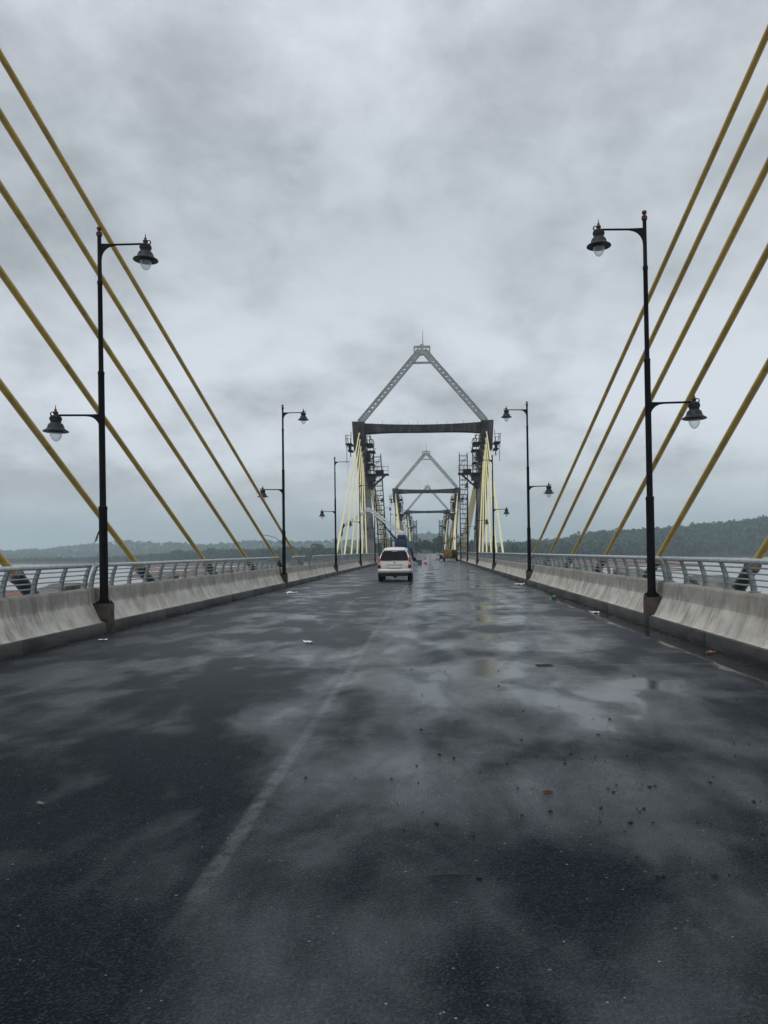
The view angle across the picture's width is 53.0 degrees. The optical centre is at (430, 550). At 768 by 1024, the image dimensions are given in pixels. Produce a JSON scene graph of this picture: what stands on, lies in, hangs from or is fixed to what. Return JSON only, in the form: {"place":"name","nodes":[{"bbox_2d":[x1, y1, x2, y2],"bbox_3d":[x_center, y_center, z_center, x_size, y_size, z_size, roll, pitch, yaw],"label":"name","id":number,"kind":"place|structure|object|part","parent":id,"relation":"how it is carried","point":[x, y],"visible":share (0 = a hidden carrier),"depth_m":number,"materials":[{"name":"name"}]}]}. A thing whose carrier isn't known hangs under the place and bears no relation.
{"place":"outdoors","nodes":[
{"label":"outdoors","id":0,"kind":"place"},
{"bbox_2d":[0,553,767,1023],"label":"road","id":1,"kind":"structure","parent":0,"point":[186,843],"depth_m":4.47,"materials":[{"name":"grey asphalt"}]},
{"bbox_2d":[341,507,421,564],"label":"boom truck","id":2,"kind":"object","parent":1,"relation":"on","point":[401,540],"visible":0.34,"depth_m":83.52,"materials":[{"name":"blue paint"}]},
{"bbox_2d":[0,576,767,672],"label":"silt","id":3,"kind":"object","parent":1,"relation":"on","point":[698,644],"visible":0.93,"depth_m":13.98,"materials":[{"name":"brown soil"}]},
{"bbox_2d":[377,547,415,580],"bbox_3d":[-1.832,0.674,41.642,2.120,1.777,4.635,-1,0,0],"label":"people carrier","id":4,"kind":"object","parent":1,"relation":"on","point":[394,562],"visible":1,"depth_m":39.43,"materials":[{"name":"beige metal"}]},
{"bbox_2d":[380,551,407,560],"bbox_3d":[-1.837,0.250,39.553,1.450,0.465,0.290,-1,0,0],"label":"rear window","id":5,"kind":"structure","parent":4,"relation":"in","point":[388,555],"depth_m":39.48,"materials":[{"name":"black glass"}]},
{"bbox_2d":[439,520,442,554],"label":"access tower","id":6,"kind":"structure","parent":1,"relation":"on","point":[440,534],"depth_m":317.19,"materials":[{"name":"grey metal"}]},
{"bbox_2d":[443,549,457,560],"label":"site trailer","id":7,"kind":"object","parent":1,"relation":"on","point":[453,553],"visible":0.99,"depth_m":112.84,"materials":[{"name":"yellow paint"}]},
{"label":"access door","id":8,"kind":"part","parent":7,"relation":"part of","materials":[{"name":"brown paint"}]},
{"bbox_2d":[430,872,471,877],"bbox_3d":[0.097,1.528,3.634,0.203,0.014,0.027,-1,0,-10],"label":"twig","id":9,"kind":"object","parent":1,"relation":"on","point":[451,874],"visible":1,"depth_m":3.63,"materials":[{"name":"wood"}]},
{"bbox_2d":[459,452,468,561],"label":"access tower","id":10,"kind":"structure","parent":1,"relation":"on","point":[465,518],"depth_m":99.88,"materials":[{"name":"metal"}]},
{"bbox_2d":[535,664,552,666],"bbox_3d":[1.519,1.527,10.200,0.220,0.028,0.180,-1,0,-6],"label":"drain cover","id":11,"kind":"object","parent":1,"relation":"on","point":[542,665],"visible":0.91,"depth_m":10.16,"materials":[{"name":"metal"}]},
{"bbox_2d":[0,530,767,596],"bbox_3d":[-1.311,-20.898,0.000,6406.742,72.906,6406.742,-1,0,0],"label":"terrain","id":12,"kind":"structure","parent":0,"point":[737,553],"depth_m":847.74,"materials":[{"name":"green plant"}]},
{"bbox_2d":[6,552,187,562],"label":"forest","id":13,"kind":"object","parent":12,"relation":"on","point":[152,557],"visible":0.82,"depth_m":1124.80,"materials":[{"name":"green plant"}]},
{"bbox_2d":[0,531,519,558],"bbox_3d":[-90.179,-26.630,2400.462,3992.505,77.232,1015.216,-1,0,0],"label":"forest","id":14,"kind":"object","parent":12,"relation":"on","point":[42,553],"visible":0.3,"depth_m":2363.18,"materials":[{"name":"green plant"}]},
{"bbox_2d":[170,543,364,561],"bbox_3d":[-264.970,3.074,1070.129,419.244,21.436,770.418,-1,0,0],"label":"forest","id":15,"kind":"object","parent":12,"relation":"on","point":[209,553],"visible":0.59,"depth_m":868.85,"materials":[{"name":"green plant"}]},
{"bbox_2d":[421,541,429,549],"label":"broadleaf tree","id":16,"kind":"object","parent":12,"relation":"on","point":[424,544],"visible":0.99,"depth_m":518.59,"materials":[{"name":"green plant"}]},
{"bbox_2d":[429,544,436,552],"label":"broadleaf tree","id":17,"kind":"object","parent":12,"relation":"on","point":[433,548],"visible":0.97,"depth_m":514.12,"materials":[{"name":"green plant"}]},
{"bbox_2d":[309,536,562,561],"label":"forest","id":18,"kind":"object","parent":12,"relation":"on","point":[524,550],"visible":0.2,"depth_m":606.08,"materials":[{"name":"green plant"}]},
{"bbox_2d":[506,540,518,552],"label":"broadleaf tree","id":19,"kind":"object","parent":12,"relation":"on","point":[514,547],"visible":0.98,"depth_m":637.38,"materials":[{"name":"green plant"}]},
{"bbox_2d":[531,543,538,552],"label":"broadleaf tree","id":20,"kind":"object","parent":12,"relation":"on","point":[532,547],"visible":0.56,"depth_m":678.88,"materials":[{"name":"green plant"}]},
{"bbox_2d":[500,515,767,556],"bbox_3d":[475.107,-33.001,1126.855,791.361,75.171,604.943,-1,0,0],"label":"forest","id":21,"kind":"object","parent":12,"relation":"on","point":[719,536],"visible":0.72,"depth_m":974.19,"materials":[{"name":"green plant"}]},
{"bbox_2d":[0,557,767,593],"bbox_3d":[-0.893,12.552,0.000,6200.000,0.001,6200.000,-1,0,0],"label":"water","id":22,"kind":"structure","parent":0,"point":[758,583],"depth_m":426.48,"materials":[{"name":"grey liquid"}]},
{"bbox_2d":[352,330,493,554],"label":"bridge tower","id":23,"kind":"structure","parent":22,"relation":"in","point":[363,428],"depth_m":101.30,"materials":[{"name":"metal"}]},
{"bbox_2d":[324,433,359,561],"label":"stay cable","id":24,"kind":"object","parent":23,"relation":"attached to","point":[346,499],"visible":0.34,"depth_m":70.87,"materials":[{"name":"yellow plastic"},{"name":"steel"}]},
{"bbox_2d":[337,439,360,560],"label":"stay cable","id":25,"kind":"object","parent":23,"relation":"attached to","point":[351,503],"visible":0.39,"depth_m":75.24,"materials":[{"name":"metal"}]},
{"bbox_2d":[347,446,361,559],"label":"stay cable","id":26,"kind":"object","parent":23,"relation":"attached to","point":[355,503],"visible":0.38,"depth_m":80.78,"materials":[{"name":"metal"}]},
{"bbox_2d":[354,452,362,558],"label":"stay cable","id":27,"kind":"object","parent":23,"relation":"attached to","point":[358,510],"visible":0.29,"depth_m":82.75,"materials":[{"name":"metal"}]},
{"bbox_2d":[355,457,362,558],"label":"stay cable","id":28,"kind":"object","parent":23,"relation":"attached to","point":[362,507],"visible":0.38,"depth_m":89.14,"materials":[{"name":"metal"}]},
{"bbox_2d":[345,435,388,489],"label":"work scaffold","id":29,"kind":"object","parent":23,"relation":"attached to","point":[370,478],"visible":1,"depth_m":100.53,"materials":[{"name":"metal"}]},
{"bbox_2d":[371,490,383,542],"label":"stay cable","id":30,"kind":"object","parent":23,"relation":"attached to","point":[378,520],"visible":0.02,"depth_m":115.64,"materials":[{"name":"metal"}]},
{"bbox_2d":[368,462,390,544],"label":"stay cable","id":31,"kind":"object","parent":23,"relation":"attached to","point":[382,513],"visible":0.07,"depth_m":127.64,"materials":[{"name":"metal"}]},
{"bbox_2d":[369,471,389,546],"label":"stay cable","id":32,"kind":"object","parent":23,"relation":"attached to","point":[381,515],"visible":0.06,"depth_m":123.83,"materials":[{"name":"metal"}]},
{"bbox_2d":[461,489,474,549],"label":"stay cable","id":33,"kind":"object","parent":23,"relation":"attached to","point":[468,517],"visible":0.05,"depth_m":120.66,"materials":[{"name":"metal"}]},
{"bbox_2d":[459,468,477,550],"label":"stay cable","id":34,"kind":"object","parent":23,"relation":"attached to","point":[468,510],"visible":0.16,"depth_m":126.23,"materials":[{"name":"metal"}]},
{"bbox_2d":[462,489,475,551],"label":"stay cable","id":35,"kind":"object","parent":23,"relation":"attached to","point":[469,517],"visible":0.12,"depth_m":117.88,"materials":[{"name":"metal"}]},
{"bbox_2d":[461,471,477,546],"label":"stay cable","id":36,"kind":"object","parent":23,"relation":"attached to","point":[468,512],"visible":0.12,"depth_m":122.99,"materials":[{"name":"metal"}]},
{"bbox_2d":[464,492,475,551],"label":"stay cable","id":37,"kind":"object","parent":23,"relation":"attached to","point":[470,518],"visible":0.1,"depth_m":114.74,"materials":[{"name":"metal"}]},
{"bbox_2d":[458,430,500,488],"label":"work scaffold","id":38,"kind":"object","parent":23,"relation":"attached to","point":[474,476],"visible":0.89,"depth_m":100.53,"materials":[{"name":"metal"}]},
{"bbox_2d":[482,455,483,551],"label":"stay cable","id":39,"kind":"object","parent":23,"relation":"attached to","point":[483,511],"visible":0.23,"depth_m":86.22,"materials":[{"name":"metal"}]},
{"bbox_2d":[484,450,487,554],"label":"stay cable","id":40,"kind":"object","parent":23,"relation":"attached to","point":[485,501],"visible":0.36,"depth_m":85.39,"materials":[{"name":"metal"}]},
{"bbox_2d":[484,444,491,551],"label":"stay cable","id":41,"kind":"object","parent":23,"relation":"attached to","point":[488,501],"visible":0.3,"depth_m":80.57,"materials":[{"name":"metal"}]},
{"bbox_2d":[486,431,513,560],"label":"stay cable","id":42,"kind":"object","parent":23,"relation":"attached to","point":[496,503],"visible":0.42,"depth_m":68.68,"materials":[{"name":"metal"}]},
{"bbox_2d":[392,444,460,549],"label":"bridge tower","id":43,"kind":"structure","parent":22,"relation":"in","point":[397,491],"depth_m":208.80,"materials":[{"name":"grey metal"}]},
{"bbox_2d":[389,495,409,520],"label":"work scaffold","id":44,"kind":"object","parent":43,"relation":"attached to","point":[400,506],"visible":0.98,"depth_m":208.03,"materials":[{"name":"metal"}]},
{"bbox_2d":[444,494,463,520],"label":"work scaffold","id":45,"kind":"object","parent":43,"relation":"attached to","point":[452,503],"visible":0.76,"depth_m":208.03,"materials":[{"name":"metal"}]},
{"bbox_2d":[405,485,449,544],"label":"bridge tower","id":46,"kind":"structure","parent":22,"relation":"in","point":[416,499],"depth_m":318.80,"materials":[{"name":"grey metal"}]},
{"bbox_2d":[404,514,415,530],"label":"work scaffold","id":47,"kind":"object","parent":46,"relation":"hanging from","point":[411,524],"visible":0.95,"depth_m":318.03,"materials":[{"name":"metal"}]},
{"bbox_2d":[440,514,450,530],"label":"work scaffold","id":48,"kind":"object","parent":46,"relation":"attached to","point":[444,515],"visible":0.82,"depth_m":318.03,"materials":[{"name":"metal"}]},
{"bbox_2d":[0,0,767,550],"label":"sky","id":49,"kind":"structure","parent":0,"point":[315,187],"materials":[{"name":"grey"}]},
{"bbox_2d":[449,513,462,549],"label":"street lamp","id":50,"kind":"object","parent":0,"point":[456,531],"visible":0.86,"depth_m":128.67,"materials":[{"name":"black metal"}]},
{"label":"bridge deck","id":51,"kind":"structure","parent":0,"visible":0},
{"bbox_2d":[0,552,80,594],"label":"stay cable","id":52,"kind":"object","parent":51,"relation":"attached to","point":[4,562],"visible":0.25,"depth_m":13.25,"materials":[{"name":"metal"}]},
{"bbox_2d":[0,588,114,659],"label":"concrete barrier","id":53,"kind":"object","parent":51,"relation":"on","point":[33,623],"visible":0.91,"depth_m":13.25,"materials":[{"name":"grey concrete"}]},
{"bbox_2d":[0,564,92,598],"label":"railing","id":54,"kind":"object","parent":53,"relation":"on","point":[36,574],"visible":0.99,"depth_m":13.26,"materials":[{"name":"metal"}]},
{"bbox_2d":[42,226,158,603],"bbox_3d":[-6.559,-2.716,15.340,2.326,7.538,0.486,-1,0,0],"label":"street lamp","id":55,"kind":"object","parent":53,"relation":"on","point":[144,256],"visible":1,"depth_m":15.29,"materials":[{"name":"black metal"}]},
{"bbox_2d":[0,378,178,581],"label":"stay cable","id":56,"kind":"object","parent":51,"relation":"attached to","point":[29,422],"visible":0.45,"depth_m":15.16,"materials":[{"name":"metal"}]},
{"bbox_2d":[0,265,233,574],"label":"stay cable","id":57,"kind":"object","parent":51,"relation":"attached to","point":[22,302],"visible":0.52,"depth_m":16.48,"materials":[{"name":"metal"}]},
{"bbox_2d":[0,180,265,569],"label":"stay cable","id":58,"kind":"object","parent":51,"relation":"attached to","point":[15,209],"visible":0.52,"depth_m":17.72,"materials":[{"name":"metal"}]},
{"bbox_2d":[0,108,292,567],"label":"stay cable","id":59,"kind":"object","parent":51,"relation":"attached to","point":[8,127],"visible":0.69,"depth_m":18.53,"materials":[{"name":"metal"}]},
{"bbox_2d":[0,48,309,564],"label":"stay cable","id":60,"kind":"object","parent":51,"relation":"attached to","point":[40,123],"visible":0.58,"depth_m":18.98,"materials":[{"name":"metal"}]},
{"bbox_2d":[95,568,287,630],"bbox_3d":[-6.636,1.189,24.969,0.524,0.901,18.898,-1,0,0],"label":"concrete barrier","id":61,"kind":"object","parent":51,"relation":"on","point":[139,603],"visible":0.9,"depth_m":20.32,"materials":[{"name":"grey concrete"}]},
{"bbox_2d":[88,557,278,588],"bbox_3d":[-6.801,0.500,24.790,0.227,0.510,18.740,-1,0,0],"label":"railing","id":62,"kind":"object","parent":61,"relation":"on","point":[111,581],"visible":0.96,"depth_m":20.35,"materials":[{"name":"metal"}]},
{"bbox_2d":[257,405,308,574],"bbox_3d":[-6.542,-2.742,34.249,2.326,7.583,0.486,-1,0,0],"label":"street lamp","id":63,"kind":"object","parent":61,"relation":"on","point":[303,417],"visible":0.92,"depth_m":34.20,"materials":[{"name":"black metal"}]},
{"bbox_2d":[279,562,337,586],"bbox_3d":[-6.634,1.194,43.869,0.525,0.901,18.898,-1,0,0],"label":"concrete barrier","id":64,"kind":"object","parent":51,"relation":"on","point":[299,574],"visible":0.91,"depth_m":41.55,"materials":[{"name":"grey concrete"}]},
{"bbox_2d":[290,556,305,565],"bbox_3d":[-6.801,0.500,39.500,0.227,0.510,3.840,-1,0,0],"label":"railing","id":65,"kind":"object","parent":64,"relation":"on","point":[298,558],"visible":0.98,"depth_m":39.42,"materials":[{"name":"metal"}]},
{"bbox_2d":[311,555,332,563],"bbox_3d":[-6.801,0.500,48.620,0.227,0.510,8.880,-1,0,0],"label":"railing","id":66,"kind":"object","parent":64,"relation":"on","point":[317,557],"visible":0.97,"depth_m":47.81,"materials":[{"name":"metal"}]},
{"bbox_2d":[319,457,349,565],"bbox_3d":[-6.618,-2.741,53.140,2.200,7.583,0.486,-1,0,0],"label":"street lamp","id":67,"kind":"object","parent":64,"relation":"on","point":[323,515],"visible":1,"depth_m":53.10,"materials":[{"name":"black metal"}]},
{"bbox_2d":[333,559,361,573],"bbox_3d":[-6.641,1.197,62.769,0.524,0.901,18.898,-1,0,0],"label":"concrete barrier","id":68,"kind":"object","parent":51,"relation":"on","point":[345,566],"visible":0.84,"depth_m":61.56,"materials":[{"name":"grey concrete"}]},
{"bbox_2d":[332,554,357,561],"bbox_3d":[-6.801,0.500,62.590,0.227,0.510,18.740,-1,0,0],"label":"railing","id":69,"kind":"object","parent":68,"relation":"on","point":[351,557],"visible":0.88,"depth_m":61.80,"materials":[{"name":"metal"}]},
{"bbox_2d":[349,481,371,561],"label":"street lamp","id":70,"kind":"object","parent":68,"relation":"on","point":[359,522],"visible":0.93,"depth_m":72.00,"materials":[{"name":"black metal"}]},
{"bbox_2d":[363,463,366,554],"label":"stay cable","id":71,"kind":"object","parent":51,"relation":"attached to","point":[365,509],"visible":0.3,"depth_m":92.78,"materials":[{"name":"metal"}]},
{"bbox_2d":[359,557,375,567],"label":"concrete barrier","id":72,"kind":"object","parent":51,"relation":"on","point":[368,562],"visible":0.83,"depth_m":80.86,"materials":[{"name":"grey concrete"}]},
{"bbox_2d":[357,553,372,558],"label":"railing","id":73,"kind":"object","parent":72,"relation":"on","point":[369,555],"visible":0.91,"depth_m":81.00,"materials":[{"name":"metal"}]},
{"bbox_2d":[366,496,383,559],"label":"street lamp","id":74,"kind":"object","parent":72,"relation":"on","point":[374,530],"visible":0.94,"depth_m":90.88,"materials":[{"name":"black metal"}]},
{"bbox_2d":[370,490,383,549],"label":"stay cable","id":75,"kind":"object","parent":51,"relation":"attached to","point":[378,525],"depth_m":113.49,"materials":[{"name":"metal"}]},
{"bbox_2d":[372,453,386,555],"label":"access tower","id":76,"kind":"structure","parent":51,"relation":"on","point":[380,490],"depth_m":100.47,"materials":[{"name":"metal"}]},
{"bbox_2d":[413,520,416,553],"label":"access tower","id":77,"kind":"structure","parent":51,"relation":"on","point":[415,538],"depth_m":317.20,"materials":[{"name":"grey metal"}]},
{"bbox_2d":[461,555,468,562],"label":"concrete barrier","id":78,"kind":"object","parent":51,"relation":"on","point":[463,560],"visible":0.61,"depth_m":101.55,"materials":[{"name":"grey concrete"}]},
{"bbox_2d":[465,497,475,551],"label":"stay cable","id":79,"kind":"object","parent":51,"relation":"attached to","point":[471,520],"visible":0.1,"depth_m":111.97,"materials":[{"name":"metal"}]},
{"bbox_2d":[466,556,479,566],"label":"concrete barrier","id":80,"kind":"object","parent":51,"relation":"on","point":[471,560],"visible":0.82,"depth_m":82.08,"materials":[{"name":"grey concrete"}]},
{"bbox_2d":[457,497,475,558],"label":"street lamp","id":81,"kind":"object","parent":80,"relation":"on","point":[467,530],"visible":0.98,"depth_m":90.89,"materials":[{"name":"black metal"}]},
{"bbox_2d":[469,552,479,556],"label":"railing","id":82,"kind":"object","parent":80,"relation":"on","point":[472,554],"visible":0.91,"depth_m":81.94,"materials":[{"name":"metal"}]},
{"bbox_2d":[479,462,482,551],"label":"stay cable","id":83,"kind":"object","parent":51,"relation":"attached to","point":[481,508],"visible":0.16,"depth_m":92.12,"materials":[{"name":"metal"}]},
{"bbox_2d":[476,558,496,571],"bbox_3d":[4.568,1.056,62.769,0.523,0.901,18.898,-1,0,0],"label":"concrete barrier","id":84,"kind":"object","parent":51,"relation":"on","point":[484,563],"visible":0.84,"depth_m":62.33,"materials":[{"name":"grey concrete"}]},
{"bbox_2d":[464,480,488,560],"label":"street lamp","id":85,"kind":"object","parent":84,"relation":"on","point":[477,520],"visible":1,"depth_m":71.98,"materials":[{"name":"black metal"}]},
{"bbox_2d":[479,552,497,559],"bbox_3d":[4.711,0.356,62.590,0.227,0.510,18.740,-1,0,0],"label":"railing","id":86,"kind":"object","parent":84,"relation":"on","point":[484,555],"visible":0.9,"depth_m":62.07,"materials":[{"name":"metal"}]},
{"bbox_2d":[485,438,500,557],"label":"stay cable","id":87,"kind":"object","parent":51,"relation":"attached to","point":[491,496],"visible":0.4,"depth_m":79.15,"materials":[{"name":"metal"}]},
{"bbox_2d":[492,560,534,583],"bbox_3d":[4.556,1.048,43.869,0.523,0.901,18.898,-1,0,0],"label":"concrete barrier","id":88,"kind":"object","parent":51,"relation":"on","point":[516,571],"visible":0.88,"depth_m":41.74,"materials":[{"name":"grey concrete"}]},
{"bbox_2d":[476,455,509,563],"bbox_3d":[4.364,-2.878,53.138,2.326,7.583,0.486,-1,0,0],"label":"street lamp","id":89,"kind":"object","parent":88,"relation":"on","point":[493,509],"visible":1,"depth_m":53.08,"materials":[{"name":"black metal"}]},
{"bbox_2d":[497,553,535,564],"bbox_3d":[4.711,0.356,43.690,0.227,0.510,18.740,-1,0,0],"label":"railing","id":90,"kind":"object","parent":88,"relation":"on","point":[517,555],"visible":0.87,"depth_m":42.01,"materials":[{"name":"metal"}]},
{"bbox_2d":[526,565,666,624],"bbox_3d":[4.558,1.051,24.969,0.523,0.901,18.898,-1,0,0],"label":"concrete barrier","id":91,"kind":"object","parent":51,"relation":"on","point":[620,595],"visible":0.88,"depth_m":20.48,"materials":[{"name":"grey concrete"}]},
{"bbox_2d":[501,401,553,571],"bbox_3d":[4.371,-2.878,34.231,2.326,7.583,0.486,-1,0,0],"label":"street lamp","id":92,"kind":"object","parent":91,"relation":"on","point":[506,414],"visible":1,"depth_m":34.18,"materials":[{"name":"black metal"}]},
{"bbox_2d":[534,553,667,580],"bbox_3d":[4.711,0.356,24.790,0.227,0.510,18.740,-1,0,0],"label":"railing","id":93,"kind":"object","parent":91,"relation":"on","point":[638,569],"visible":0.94,"depth_m":20.65,"materials":[{"name":"metal"}]},
{"bbox_2d":[517,24,767,562],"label":"stay cable","id":94,"kind":"object","parent":51,"relation":"attached to","point":[738,97],"visible":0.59,"depth_m":18.56,"materials":[{"name":"metal"}]},
{"bbox_2d":[531,84,767,564],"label":"stay cable","id":95,"kind":"object","parent":51,"relation":"attached to","point":[736,159],"visible":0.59,"depth_m":17.95,"materials":[{"name":"metal"}]},
{"bbox_2d":[548,157,767,567],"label":"stay cable","id":96,"kind":"object","parent":51,"relation":"attached to","point":[762,175],"visible":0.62,"depth_m":17.23,"materials":[{"name":"metal"}]},
{"bbox_2d":[575,243,767,571],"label":"stay cable","id":97,"kind":"object","parent":51,"relation":"attached to","point":[754,275],"visible":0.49,"depth_m":16.26,"materials":[{"name":"metal"}]},
{"bbox_2d":[613,358,767,577],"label":"stay cable","id":98,"kind":"object","parent":51,"relation":"attached to","point":[750,395],"visible":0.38,"depth_m":15.14,"materials":[{"name":"metal"}]},
{"bbox_2d":[643,582,767,666],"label":"concrete barrier","id":99,"kind":"object","parent":51,"relation":"on","point":[733,622],"visible":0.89,"depth_m":12.09,"materials":[{"name":"grey concrete"}]},
{"bbox_2d":[586,210,706,596],"bbox_3d":[4.352,-2.952,15.340,2.326,7.712,0.486,-1,0,0],"label":"street lamp","id":100,"kind":"object","parent":99,"relation":"on","point":[599,242],"visible":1,"depth_m":15.29,"materials":[{"name":"black metal"}]},
{"bbox_2d":[662,556,767,592],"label":"railing","id":101,"kind":"object","parent":99,"relation":"on","point":[747,562],"visible":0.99,"depth_m":12.28,"materials":[{"name":"metal"}]},
{"bbox_2d":[688,536,767,590],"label":"stay cable","id":102,"kind":"object","parent":51,"relation":"attached to","point":[761,551],"visible":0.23,"depth_m":13.44,"materials":[{"name":"metal"}]}
]}

